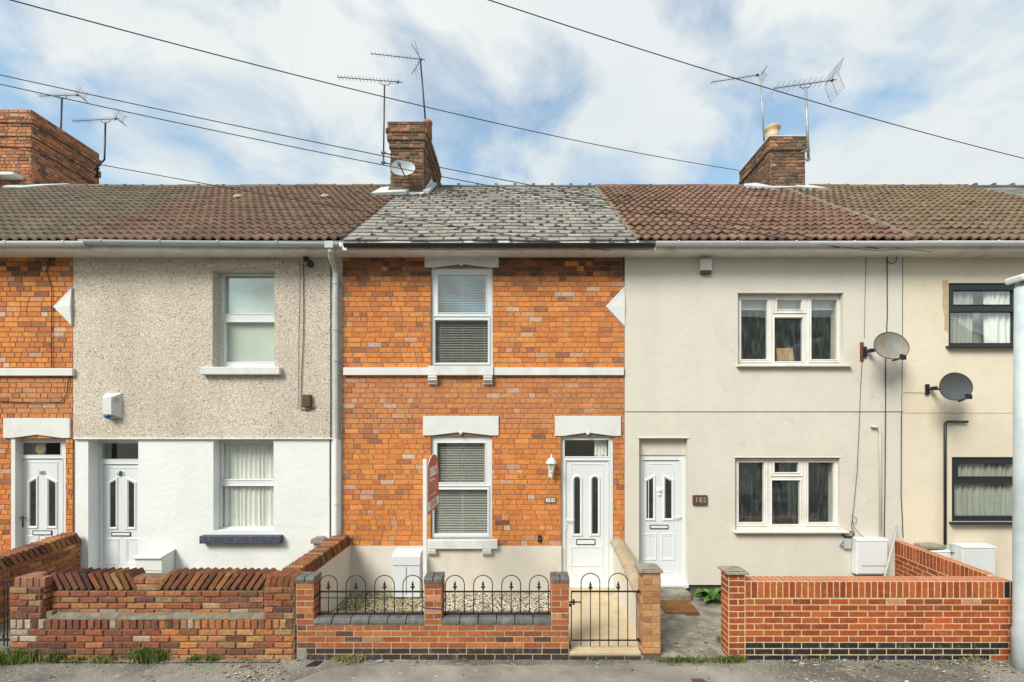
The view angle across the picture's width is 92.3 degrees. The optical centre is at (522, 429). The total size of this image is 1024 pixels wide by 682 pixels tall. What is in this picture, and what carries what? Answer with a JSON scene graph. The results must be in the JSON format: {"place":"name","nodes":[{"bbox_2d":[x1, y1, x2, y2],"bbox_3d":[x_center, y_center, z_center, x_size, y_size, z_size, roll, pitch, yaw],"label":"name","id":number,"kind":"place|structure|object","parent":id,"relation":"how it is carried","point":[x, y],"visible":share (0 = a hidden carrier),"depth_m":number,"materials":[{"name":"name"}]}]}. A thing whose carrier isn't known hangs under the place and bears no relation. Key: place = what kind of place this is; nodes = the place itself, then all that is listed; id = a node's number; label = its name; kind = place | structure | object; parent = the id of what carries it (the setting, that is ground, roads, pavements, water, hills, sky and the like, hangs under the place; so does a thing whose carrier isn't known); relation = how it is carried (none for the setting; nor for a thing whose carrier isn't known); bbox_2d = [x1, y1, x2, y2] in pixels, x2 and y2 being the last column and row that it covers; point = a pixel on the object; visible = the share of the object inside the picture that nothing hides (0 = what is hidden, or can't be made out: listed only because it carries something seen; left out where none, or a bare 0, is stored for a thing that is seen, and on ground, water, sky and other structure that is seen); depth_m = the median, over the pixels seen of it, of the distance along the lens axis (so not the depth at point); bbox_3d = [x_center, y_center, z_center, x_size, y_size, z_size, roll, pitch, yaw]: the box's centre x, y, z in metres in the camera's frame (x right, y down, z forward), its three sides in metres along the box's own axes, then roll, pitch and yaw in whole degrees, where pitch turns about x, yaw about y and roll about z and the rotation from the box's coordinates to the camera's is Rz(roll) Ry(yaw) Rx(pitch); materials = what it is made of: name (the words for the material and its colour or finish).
{"place":"outdoors","nodes":[
{"label":"outdoors","id":0,"kind":"place"},
{"bbox_2d":[0,621,278,661],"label":"garden ground","id":1,"kind":"structure","parent":0,"point":[175,660],"depth_m":5.85,"materials":[{"name":"soil"}]},
{"bbox_2d":[38,650,66,663],"bbox_3d":[-5.556,2.677,5.828,0.366,0.145,0.182,0,0,0],"label":"weed","id":2,"kind":"object","parent":1,"relation":"on","point":[57,656],"visible":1,"depth_m":5.81,"materials":[{"name":"green plant"}]},
{"bbox_2d":[60,655,88,663],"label":"weed","id":3,"kind":"object","parent":1,"relation":"on","point":[76,658],"visible":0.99,"depth_m":5.82,"materials":[{"name":"green plant"}]},
{"bbox_2d":[79,653,124,663],"bbox_3d":[-4.969,2.703,5.816,0.523,0.095,0.172,0,0,0],"label":"weed","id":4,"kind":"object","parent":1,"relation":"on","point":[102,658],"visible":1,"depth_m":5.81,"materials":[{"name":"green plant"}]},
{"bbox_2d":[132,549,174,572],"bbox_3d":[-5.883,2.270,7.857,0.455,0.659,0.315,0,0,0],"label":"meter box","id":5,"kind":"object","parent":1,"relation":"on","point":[155,560],"visible":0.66,"depth_m":7.74,"materials":[{"name":"white paint"}]},
{"bbox_2d":[184,654,199,662],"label":"weed","id":6,"kind":"object","parent":1,"relation":"on","point":[192,659],"visible":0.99,"depth_m":5.82,"materials":[{"name":"green plant"}]},
{"bbox_2d":[197,653,225,663],"bbox_3d":[-3.656,2.691,5.813,0.326,0.119,0.176,0,0,0],"label":"weed","id":7,"kind":"object","parent":1,"relation":"on","point":[212,658],"visible":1,"depth_m":5.82,"materials":[{"name":"green plant"}]},
{"bbox_2d":[338,593,570,648],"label":"garden ground","id":8,"kind":"structure","parent":0,"point":[481,602],"depth_m":7.55,"materials":[{"name":"gravel"}]},
{"bbox_2d":[333,593,421,611],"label":"mossy gravel","id":9,"kind":"structure","parent":8,"relation":"on","point":[379,603],"depth_m":7.46,"materials":[{"name":"gravel"}]},
{"bbox_2d":[423,454,438,610],"bbox_3d":[-1.205,1.500,6.520,0.066,2.360,0.800,0,0,0],"label":"estate agent board","id":10,"kind":"object","parent":8,"relation":"on","point":[433,483],"visible":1,"depth_m":6.17,"materials":[{"name":"wood"}]},
{"bbox_2d":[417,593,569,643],"bbox_3d":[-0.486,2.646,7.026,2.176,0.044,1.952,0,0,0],"label":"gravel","id":11,"kind":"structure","parent":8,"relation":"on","point":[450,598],"depth_m":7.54,"materials":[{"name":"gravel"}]},
{"bbox_2d":[0,658,1023,681],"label":"pavement","id":12,"kind":"structure","parent":0,"point":[85,672],"depth_m":5.63,"materials":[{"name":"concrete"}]},
{"bbox_2d":[0,642,57,666],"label":"weed","id":13,"kind":"object","parent":12,"relation":"on","point":[7,656],"visible":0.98,"depth_m":5.79,"materials":[{"name":"green plant"}]},
{"bbox_2d":[123,643,172,664],"bbox_3d":[-4.459,2.644,5.799,0.631,0.212,0.289,0,0,0],"label":"weed","id":14,"kind":"object","parent":12,"relation":"on","point":[140,655],"visible":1,"depth_m":5.80,"materials":[{"name":"green plant"}]},
{"bbox_2d":[5,660,303,677],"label":"leaf litter","id":15,"kind":"object","parent":12,"relation":"on","point":[161,662],"visible":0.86,"depth_m":5.71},
{"bbox_2d":[9,567,304,659],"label":"garden wall","id":16,"kind":"structure","parent":12,"relation":"on","point":[228,613],"depth_m":5.89,"materials":[{"name":"brick"}]},
{"bbox_2d":[142,660,296,681],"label":"leaf litter","id":17,"kind":"object","parent":12,"relation":"on","point":[262,678],"visible":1,"depth_m":5.57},
{"bbox_2d":[327,653,365,663],"bbox_3d":[-2.092,2.702,5.810,0.465,0.096,0.173,0,0,0],"label":"weed","id":18,"kind":"object","parent":12,"relation":"on","point":[349,658],"visible":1,"depth_m":5.83,"materials":[{"name":"green plant"}]},
{"bbox_2d":[295,572,568,659],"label":"garden wall","id":19,"kind":"structure","parent":12,"relation":"on","point":[433,634],"depth_m":5.89,"materials":[{"name":"red brick"}]},
{"bbox_2d":[318,575,423,614],"bbox_3d":[-1.841,2.010,6.000,1.294,0.483,0.044,0,0,0],"label":"railing","id":20,"kind":"object","parent":19,"relation":"on","point":[370,613],"visible":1,"depth_m":6.00,"materials":[{"name":"metal"}]},
{"bbox_2d":[444,575,550,614],"bbox_3d":[-0.300,2.010,6.000,1.312,0.483,0.044,0,0,0],"label":"railing","id":21,"kind":"object","parent":19,"relation":"on","point":[497,613],"visible":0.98,"depth_m":6.00,"materials":[{"name":"metal"}]},
{"bbox_2d":[569,573,640,646],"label":"garden gate","id":22,"kind":"structure","parent":19,"relation":"attached to","point":[573,602],"depth_m":5.96,"materials":[{"name":"metal"}]},
{"bbox_2d":[293,664,763,681],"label":"pavement patch","id":23,"kind":"object","parent":12,"relation":"on","point":[531,673],"visible":1,"depth_m":5.52,"materials":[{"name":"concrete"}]},
{"bbox_2d":[303,659,770,679],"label":"leaf litter","id":24,"kind":"object","parent":12,"relation":"on","point":[569,660],"visible":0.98,"depth_m":5.70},
{"bbox_2d":[569,655,642,659],"bbox_3d":[1.006,2.753,5.949,0.889,0.093,0.123,0,0,0],"label":"kerb course","id":25,"kind":"object","parent":12,"relation":"on","point":[607,657],"visible":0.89,"depth_m":5.89,"materials":[{"name":"red brick"}]},
{"bbox_2d":[569,646,640,654],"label":"path edge slab","id":26,"kind":"structure","parent":25,"relation":"on","point":[604,650],"depth_m":5.94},
{"bbox_2d":[650,655,715,662],"bbox_3d":[1.964,2.713,5.824,0.890,0.075,0.134,0,0,0],"label":"weed","id":27,"kind":"object","parent":12,"relation":"on","point":[685,659],"visible":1,"depth_m":5.83,"materials":[{"name":"green plant"}]},
{"bbox_2d":[709,654,738,662],"bbox_3d":[2.416,2.709,5.826,0.370,0.083,0.148,0,0,0],"label":"weed","id":28,"kind":"object","parent":12,"relation":"on","point":[721,658],"visible":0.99,"depth_m":5.82,"materials":[{"name":"green plant"}]},
{"bbox_2d":[727,652,747,662],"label":"weed","id":29,"kind":"object","parent":12,"relation":"on","point":[736,658],"visible":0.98,"depth_m":5.83,"materials":[{"name":"green plant"}]},
{"bbox_2d":[718,566,1011,659],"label":"garden wall","id":30,"kind":"structure","parent":12,"relation":"on","point":[861,617],"depth_m":5.89,"materials":[{"name":"red brick"}]},
{"bbox_2d":[773,658,1023,681],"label":"leaf litter","id":31,"kind":"object","parent":12,"relation":"on","point":[941,661],"visible":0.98,"depth_m":5.76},
{"bbox_2d":[958,656,985,662],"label":"weed","id":32,"kind":"object","parent":12,"relation":"on","point":[976,659],"visible":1,"depth_m":5.83,"materials":[{"name":"green plant"}]},
{"bbox_2d":[1005,274,1023,670],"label":"lamp post","id":33,"kind":"object","parent":12,"relation":"on","point":[1017,644],"visible":0.93,"depth_m":5.66,"materials":[{"name":"metal"}]},
{"bbox_2d":[0,0,1023,184],"label":"sky","id":34,"kind":"structure","parent":0,"point":[950,69],"materials":[{"name":"blue"}]},
{"bbox_2d":[569,587,638,647],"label":"path","id":35,"kind":"structure","parent":0,"point":[613,617],"depth_m":6.83,"materials":[{"name":"concrete"}]},
{"bbox_2d":[634,563,662,659],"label":"brick pier","id":36,"kind":"structure","parent":0,"point":[649,609],"depth_m":5.89,"materials":[{"name":"brick"}]},
{"bbox_2d":[660,599,726,659],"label":"garden path","id":37,"kind":"structure","parent":0,"point":[681,626],"depth_m":6.34,"materials":[{"name":"concrete"}]},
{"bbox_2d":[660,600,699,615],"bbox_3d":[2.305,2.649,7.300,0.491,0.102,0.460,0,0,0],"label":"doormat","id":38,"kind":"object","parent":37,"relation":"on","point":[686,607],"visible":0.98,"depth_m":7.24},
{"bbox_2d":[693,588,720,602],"bbox_3d":[2.914,2.536,7.554,0.601,0.207,0.424,0,0,0],"label":"leafy plant","id":39,"kind":"object","parent":37,"relation":"on","point":[712,594],"visible":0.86,"depth_m":7.54,"materials":[{"name":"green plant"}]},
{"bbox_2d":[686,597,721,650],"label":"garden ground","id":40,"kind":"structure","parent":0,"point":[710,616],"depth_m":6.94,"materials":[{"name":"concrete"}]},
{"bbox_2d":[895,541,997,576],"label":"party wall","id":41,"kind":"structure","parent":40,"relation":"on","point":[912,560],"depth_m":7.25,"materials":[{"name":"red brick"}]},
{"bbox_2d":[884,525,897,575],"bbox_3d":[5.674,1.865,7.568,0.938,0.672,0.038,0,0,-43],"label":"pole","id":42,"kind":"object","parent":41,"relation":"attached to","point":[892,546],"visible":0.79,"depth_m":7.59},
{"bbox_2d":[489,0,1023,158],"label":"overhead wire","id":43,"kind":"object","parent":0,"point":[740,79],"visible":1,"depth_m":6.71,"materials":[{"name":"black rubber"}]},
{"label":"ground","id":44,"kind":"structure","parent":0,"visible":0},
{"bbox_2d":[0,533,81,624],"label":"party wall","id":45,"kind":"structure","parent":44,"relation":"on","point":[51,553],"depth_m":7.33,"materials":[{"name":"brick"}]},
{"bbox_2d":[0,580,9,645],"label":"garden gate","id":46,"kind":"structure","parent":45,"relation":"attached to","point":[4,639],"depth_m":5.97,"materials":[{"name":"metal"}]},
{"bbox_2d":[0,110,224,552],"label":"terraced house","id":47,"kind":"structure","parent":44,"relation":"on","point":[45,200],"depth_m":8.03,"materials":[{"name":"orange brick"}]},
{"bbox_2d":[0,377,69,402],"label":"cable","id":48,"kind":"object","parent":47,"relation":"attached to","point":[43,402],"visible":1,"depth_m":7.97,"materials":[{"name":"black rubber"}]},
{"bbox_2d":[19,439,65,545],"bbox_3d":[-7.871,1.387,8.118,0.810,2.490,0.123,0,0,0],"label":"door","id":49,"kind":"structure","parent":47,"relation":"in","point":[44,476],"depth_m":8.12,"materials":[{"name":"white plastic"}]},
{"bbox_2d":[46,257,51,366],"bbox_3d":[-7.682,-1.908,7.978,0.106,1.789,0.011,0,0,0],"label":"cable","id":50,"kind":"object","parent":47,"relation":"attached to","point":[51,310],"visible":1,"depth_m":7.97,"materials":[{"name":"black rubber"}]},
{"bbox_2d":[37,88,87,128],"bbox_3d":[-12.456,-8.343,13.300,1.245,1.725,0.340,0,0,0],"label":"television aerial","id":51,"kind":"object","parent":47,"relation":"attached to","point":[61,107],"visible":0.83,"depth_m":13.29,"materials":[{"name":"black paint"}]},
{"bbox_2d":[54,183,404,570],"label":"terraced house","id":52,"kind":"structure","parent":44,"relation":"on","point":[215,445],"depth_m":8.00,"materials":[{"name":"white paint"}]},
{"bbox_2d":[103,393,121,418],"bbox_3d":[-6.645,-0.390,7.931,0.270,0.419,0.142,0,0,0],"label":"alarm box","id":53,"kind":"object","parent":52,"relation":"attached to","point":[112,405],"visible":1,"depth_m":7.90,"materials":[{"name":"white paint"}]},
{"bbox_2d":[99,439,137,568],"bbox_3d":[-6.607,1.346,8.233,0.953,2.392,0.113,0,0,0],"label":"door","id":54,"kind":"structure","parent":52,"relation":"in","point":[118,478],"depth_m":8.24,"materials":[{"name":"white plastic"}]},
{"bbox_2d":[199,439,282,543],"bbox_3d":[-4.550,0.992,8.104,1.300,1.683,0.388,0,0,0],"label":"window","id":55,"kind":"structure","parent":52,"relation":"in","point":[246,465],"depth_m":8.27,"materials":[{"name":"white plastic"}]},
{"bbox_2d":[201,274,281,374],"bbox_3d":[-4.546,-1.750,8.095,1.275,1.717,0.370,0,0,0],"label":"window","id":56,"kind":"structure","parent":52,"relation":"in","point":[246,300],"depth_m":8.28,"materials":[{"name":"white plastic"}]},
{"bbox_2d":[302,395,311,406],"bbox_3d":[-3.490,-0.471,7.966,0.140,0.198,0.072,0,0,0],"label":"junction box","id":57,"kind":"object","parent":52,"relation":"attached to","point":[306,400],"visible":1,"depth_m":7.93,"materials":[{"name":"brown plastic"}]},
{"bbox_2d":[301,263,314,410],"bbox_3d":[-3.474,-1.507,7.984,0.251,2.393,0.010,0,0,0],"label":"cable","id":58,"kind":"object","parent":52,"relation":"attached to","point":[303,330],"visible":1,"depth_m":7.98,"materials":[{"name":"black rubber"}]},
{"bbox_2d":[303,256,313,267],"bbox_3d":[-3.447,-2.706,7.923,0.117,0.204,0.243,0,0,-44],"label":"wall lamp","id":59,"kind":"object","parent":52,"relation":"attached to","point":[309,263],"visible":1,"depth_m":7.87,"materials":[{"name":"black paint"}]},
{"bbox_2d":[310,536,326,546],"bbox_3d":[-3.283,1.883,7.945,0.230,0.317,0.150,0,0,0],"label":"vent cowl","id":60,"kind":"object","parent":52,"relation":"attached to","point":[316,541],"visible":0.59,"depth_m":7.87,"materials":[{"name":"stone"}]},
{"bbox_2d":[282,535,350,610],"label":"party wall","id":61,"kind":"structure","parent":44,"relation":"on","point":[331,556],"depth_m":7.21,"materials":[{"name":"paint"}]},
{"bbox_2d":[342,119,655,590],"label":"terraced house","id":62,"kind":"structure","parent":44,"relation":"on","point":[487,368],"depth_m":8.00,"materials":[{"name":"orange brick"}]},
{"bbox_2d":[0,145,608,250],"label":"overhead wire","id":63,"kind":"object","parent":62,"relation":"attached to","point":[290,198],"visible":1,"depth_m":6.75,"materials":[{"name":"black rubber"}]},
{"bbox_2d":[381,150,390,164],"bbox_3d":[-3.046,-6.091,11.019,0.234,0.320,0.078,0,0,-18],"label":"mast bracket","id":64,"kind":"object","parent":62,"relation":"attached to","point":[383,152],"visible":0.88,"depth_m":10.98,"materials":[{"name":"metal"}]},
{"bbox_2d":[337,75,402,149],"bbox_3d":[-3.409,-6.941,11.000,1.456,1.921,0.170,0,0,0],"label":"television aerial","id":65,"kind":"object","parent":64,"relation":"attached to","point":[380,80],"visible":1,"depth_m":10.99,"materials":[{"name":"black paint"}]},
{"bbox_2d":[371,40,425,119],"bbox_3d":[-2.934,-8.118,11.700,1.349,2.150,0.320,0,0,0],"label":"television aerial","id":66,"kind":"object","parent":62,"relation":"attached to","point":[420,59],"visible":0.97,"depth_m":11.69,"materials":[{"name":"black paint"}]},
{"bbox_2d":[390,158,415,177],"bbox_3d":[-2.665,-5.739,10.734,0.471,0.440,0.558,0,0,30],"label":"satellite dish","id":67,"kind":"object","parent":62,"relation":"attached to","point":[403,164],"visible":0.9,"depth_m":10.78,"materials":[{"name":"grey metal"}]},
{"bbox_2d":[392,548,422,596],"bbox_3d":[-1.829,2.280,7.854,0.444,0.719,0.232,0,0,0],"label":"meter box","id":68,"kind":"object","parent":62,"relation":"attached to","point":[406,562],"visible":0.86,"depth_m":7.75,"materials":[{"name":"white plastic"}]},
{"bbox_2d":[428,268,493,375],"bbox_3d":[-0.992,-1.763,8.021,1.050,1.758,0.212,0,0,0],"label":"window","id":69,"kind":"structure","parent":62,"relation":"in","point":[437,368],"depth_m":8.04,"materials":[{"name":"white plastic"}]},
{"bbox_2d":[427,436,497,548],"bbox_3d":[-0.971,1.008,8.018,1.142,1.817,0.217,0,0,0],"label":"window","id":70,"kind":"structure","parent":62,"relation":"in","point":[439,543],"depth_m":8.04,"materials":[{"name":"white plastic"}]},
{"bbox_2d":[546,453,556,478],"bbox_3d":[0.467,0.578,7.897,0.176,0.418,0.206,0,0,0],"label":"wall lantern","id":71,"kind":"object","parent":62,"relation":"attached to","point":[551,462],"depth_m":7.84,"materials":[{"name":"white plastic"}]},
{"bbox_2d":[561,436,612,586],"bbox_3d":[1.058,1.338,8.062,0.867,2.475,0.224,0,0,0],"label":"door","id":72,"kind":"structure","parent":62,"relation":"in","point":[586,481],"depth_m":8.07,"materials":[{"name":"white plastic"}]},
{"bbox_2d":[610,538,637,633],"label":"party wall","id":73,"kind":"structure","parent":44,"relation":"on","point":[624,561],"depth_m":7.11,"materials":[{"name":"paint"}]},
{"bbox_2d":[592,123,918,589],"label":"terraced house","id":74,"kind":"structure","parent":44,"relation":"on","point":[741,426],"depth_m":7.99,"materials":[{"name":"paint"}]},
{"bbox_2d":[10,0,738,170],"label":"overhead wire","id":75,"kind":"object","parent":74,"relation":"attached to","point":[327,82],"visible":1,"depth_m":7.76,"materials":[{"name":"black rubber"}]},
{"bbox_2d":[0,84,839,247],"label":"overhead wire","id":76,"kind":"object","parent":74,"relation":"attached to","point":[387,165],"visible":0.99,"depth_m":6.71,"materials":[{"name":"black rubber"}]},
{"bbox_2d":[0,74,878,248],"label":"overhead wire","id":77,"kind":"object","parent":74,"relation":"attached to","point":[409,161],"visible":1,"depth_m":6.71,"materials":[{"name":"black rubber"}]},
{"bbox_2d":[639,455,688,587],"bbox_3d":[2.296,1.488,8.065,0.792,2.143,0.250,0,0,0],"label":"door","id":78,"kind":"structure","parent":74,"relation":"in","point":[661,477],"depth_m":8.14,"materials":[{"name":"white plastic"}]},
{"bbox_2d":[660,587,690,600],"bbox_3d":[2.120,2.667,7.780,1.000,0.265,0.380,0,0,0],"label":"door step","id":79,"kind":"object","parent":74,"relation":"on","point":[678,593],"depth_m":7.62,"materials":[{"name":"concrete"}]},
{"bbox_2d":[692,495,707,504],"bbox_3d":[2.883,1.137,7.971,0.233,0.158,0.042,0,0,0],"label":"number plate","id":80,"kind":"object","parent":74,"relation":"attached to","point":[699,499],"visible":1,"depth_m":7.96,"materials":[{"name":"brown plastic"}]},
{"bbox_2d":[699,259,711,273],"bbox_3d":[2.962,-2.639,7.940,0.181,0.236,0.080,0,0,0],"label":"alarm box","id":81,"kind":"object","parent":74,"relation":"attached to","point":[705,266],"visible":1,"depth_m":7.90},
{"bbox_2d":[711,66,766,141],"bbox_3d":[5.453,-8.138,12.400,1.376,1.941,0.306,0,0,0],"label":"television aerial","id":82,"kind":"object","parent":74,"relation":"attached to","point":[759,75],"visible":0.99,"depth_m":12.38,"materials":[{"name":"black paint"}]},
{"bbox_2d":[776,348,793,360],"bbox_3d":[4.366,-1.251,8.170,0.280,0.218,0.055,0,0,0],"label":"board","id":83,"kind":"object","parent":74,"relation":"in","point":[784,354],"visible":0.9,"depth_m":8.16,"materials":[{"name":"cardboard"}]},
{"bbox_2d":[733,458,849,532],"bbox_3d":[4.348,1.057,8.015,1.838,1.213,0.230,0,0,0],"label":"window","id":84,"kind":"structure","parent":74,"relation":"in","point":[769,474],"depth_m":8.07,"materials":[{"name":"white plastic"}]},
{"bbox_2d":[736,294,851,366],"bbox_3d":[4.389,-1.622,8.052,1.838,1.205,0.303,0,0,0],"label":"window","id":85,"kind":"structure","parent":74,"relation":"in","point":[777,306],"depth_m":8.07,"materials":[{"name":"white plastic"}]},
{"bbox_2d":[801,149,810,161],"bbox_3d":[6.614,-6.407,11.466,0.199,0.320,0.083,0,0,22],"label":"mast bracket","id":86,"kind":"object","parent":74,"relation":"attached to","point":[807,159],"visible":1,"depth_m":11.44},
{"bbox_2d":[773,57,843,158],"bbox_3d":[6.600,-7.398,11.450,1.489,2.204,0.509,0,0,0],"label":"television aerial","id":87,"kind":"object","parent":86,"relation":"attached to","point":[807,121],"visible":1,"depth_m":11.43,"materials":[{"name":"black paint"}]},
{"bbox_2d":[842,538,850,548],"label":"junction box","id":88,"kind":"object","parent":74,"relation":"attached to","point":[846,543],"visible":1,"depth_m":7.93,"materials":[{"name":"grey plastic"}]},
{"bbox_2d":[851,368,861,525],"bbox_3d":[5.426,0.199,7.970,0.184,2.724,0.008,0,0,0],"label":"cable","id":89,"kind":"object","parent":74,"relation":"attached to","point":[858,445],"visible":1,"depth_m":7.97,"materials":[{"name":"brown plastic"}]},
{"bbox_2d":[852,537,888,573],"bbox_3d":[5.597,2.022,7.912,0.507,0.584,0.136,0,0,0],"label":"meter box","id":90,"kind":"object","parent":74,"relation":"attached to","point":[869,555],"visible":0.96,"depth_m":7.85,"materials":[{"name":"white plastic"}]},
{"bbox_2d":[857,541,886,573],"bbox_3d":[5.597,2.041,7.857,0.475,0.516,0.014,0,0,0],"label":"door","id":91,"kind":"structure","parent":90,"relation":"in","point":[871,555],"depth_m":7.85,"materials":[{"name":"white plastic"}]},
{"bbox_2d":[871,425,881,537],"bbox_3d":[5.734,0.844,7.955,0.170,1.842,0.040,0,0,0],"label":"pipe","id":92,"kind":"object","parent":74,"relation":"attached to","point":[880,480],"visible":0.96,"depth_m":7.94,"materials":[{"name":"plastic"}]},
{"bbox_2d":[860,332,909,360],"bbox_3d":[5.571,-1.273,7.608,0.633,0.495,0.677,0,0,42],"label":"satellite dish","id":93,"kind":"object","parent":74,"relation":"attached to","point":[894,346],"visible":1,"depth_m":7.63,"materials":[{"name":"grey metal"}]},
{"bbox_2d":[884,258,887,537],"bbox_3d":[5.895,-0.548,7.970,0.064,4.616,0.012,0,0,0],"label":"cable","id":94,"kind":"object","parent":74,"relation":"attached to","point":[885,403],"visible":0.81,"depth_m":7.96,"materials":[{"name":"black rubber"}]},
{"bbox_2d":[901,257,903,536],"bbox_3d":[6.212,-0.563,7.980,0.133,4.617,0.012,0,0,0],"label":"cable","id":95,"kind":"object","parent":74,"relation":"attached to","point":[901,402],"visible":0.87,"depth_m":7.97,"materials":[{"name":"black rubber"}]},
{"bbox_2d":[762,183,1023,580],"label":"terraced house","id":96,"kind":"structure","parent":44,"relation":"on","point":[958,305],"depth_m":8.00,"materials":[{"name":"beige paint"}]},
{"bbox_2d":[926,549,950,556],"bbox_3d":[6.543,2.240,7.867,0.420,0.720,0.246,0,0,0],"label":"meter box","id":97,"kind":"object","parent":96,"relation":"attached to","point":[944,552],"visible":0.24,"depth_m":7.75,"materials":[{"name":"white plastic"}]},
{"bbox_2d":[914,542,945,548],"bbox_3d":[6.518,1.853,7.860,0.360,0.055,0.221,0,0,-7],"label":"slab","id":98,"kind":"object","parent":97,"relation":"on","point":[930,545],"depth_m":7.80,"materials":[{"name":"stone"}]},
{"bbox_2d":[925,372,972,401],"bbox_3d":[6.573,-0.660,7.597,0.575,0.464,0.702,0,0,43],"label":"satellite dish","id":99,"kind":"object","parent":96,"relation":"attached to","point":[955,386],"visible":1,"depth_m":7.63,"materials":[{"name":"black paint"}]},
{"bbox_2d":[943,420,968,544],"bbox_3d":[7.017,0.852,7.955,0.385,2.009,0.042,0,0,0],"label":"pipe","id":100,"kind":"object","parent":96,"relation":"attached to","point":[945,478],"visible":1,"depth_m":7.94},
{"bbox_2d":[952,543,996,573],"bbox_3d":[7.256,2.190,7.892,0.544,0.720,0.196,0,0,0],"label":"meter box","id":101,"kind":"object","parent":96,"relation":"attached to","point":[980,556],"visible":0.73,"depth_m":7.80,"materials":[{"name":"white plastic"}]},
{"bbox_2d":[963,548,994,573],"bbox_3d":[7.256,2.209,7.807,0.512,0.652,0.014,0,0,0],"label":"door","id":102,"kind":"structure","parent":101,"relation":"in","point":[981,558],"depth_m":7.80,"materials":[{"name":"white plastic"}]},
{"bbox_2d":[949,457,1012,524],"bbox_3d":[7.746,0.984,8.022,1.608,1.085,0.243,0,0,0],"label":"window","id":103,"kind":"structure","parent":96,"relation":"in","point":[981,486],"depth_m":8.09,"materials":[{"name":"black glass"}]},
{"bbox_2d":[945,283,1017,347],"bbox_3d":[7.675,-1.862,8.101,1.583,1.060,0.403,0,0,0],"label":"window","id":104,"kind":"structure","parent":96,"relation":"in","point":[981,315],"depth_m":8.10,"materials":[{"name":"black glass"}]},
{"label":"garden ground","id":105,"kind":"structure","parent":0,"visible":0},
{"bbox_2d":[969,183,1023,196],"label":"terraced house","id":106,"kind":"structure","parent":105,"relation":"on","point":[1014,189],"depth_m":11.78,"materials":[{"name":"white paint"}]},
{"bbox_3d":[-11.460,-6.916,13.233,0.196,0.320,0.115,0,0,0],"label":"mast bracket","id":107,"kind":"object","parent":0,"visible":0},
{"bbox_2d":[70,111,126,174],"bbox_3d":[-11.400,-7.657,13.200,1.374,1.702,0.340,0,0,0],"label":"television aerial","id":108,"kind":"object","parent":107,"relation":"attached to","point":[105,124],"visible":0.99,"depth_m":13.19,"materials":[{"name":"black paint"}]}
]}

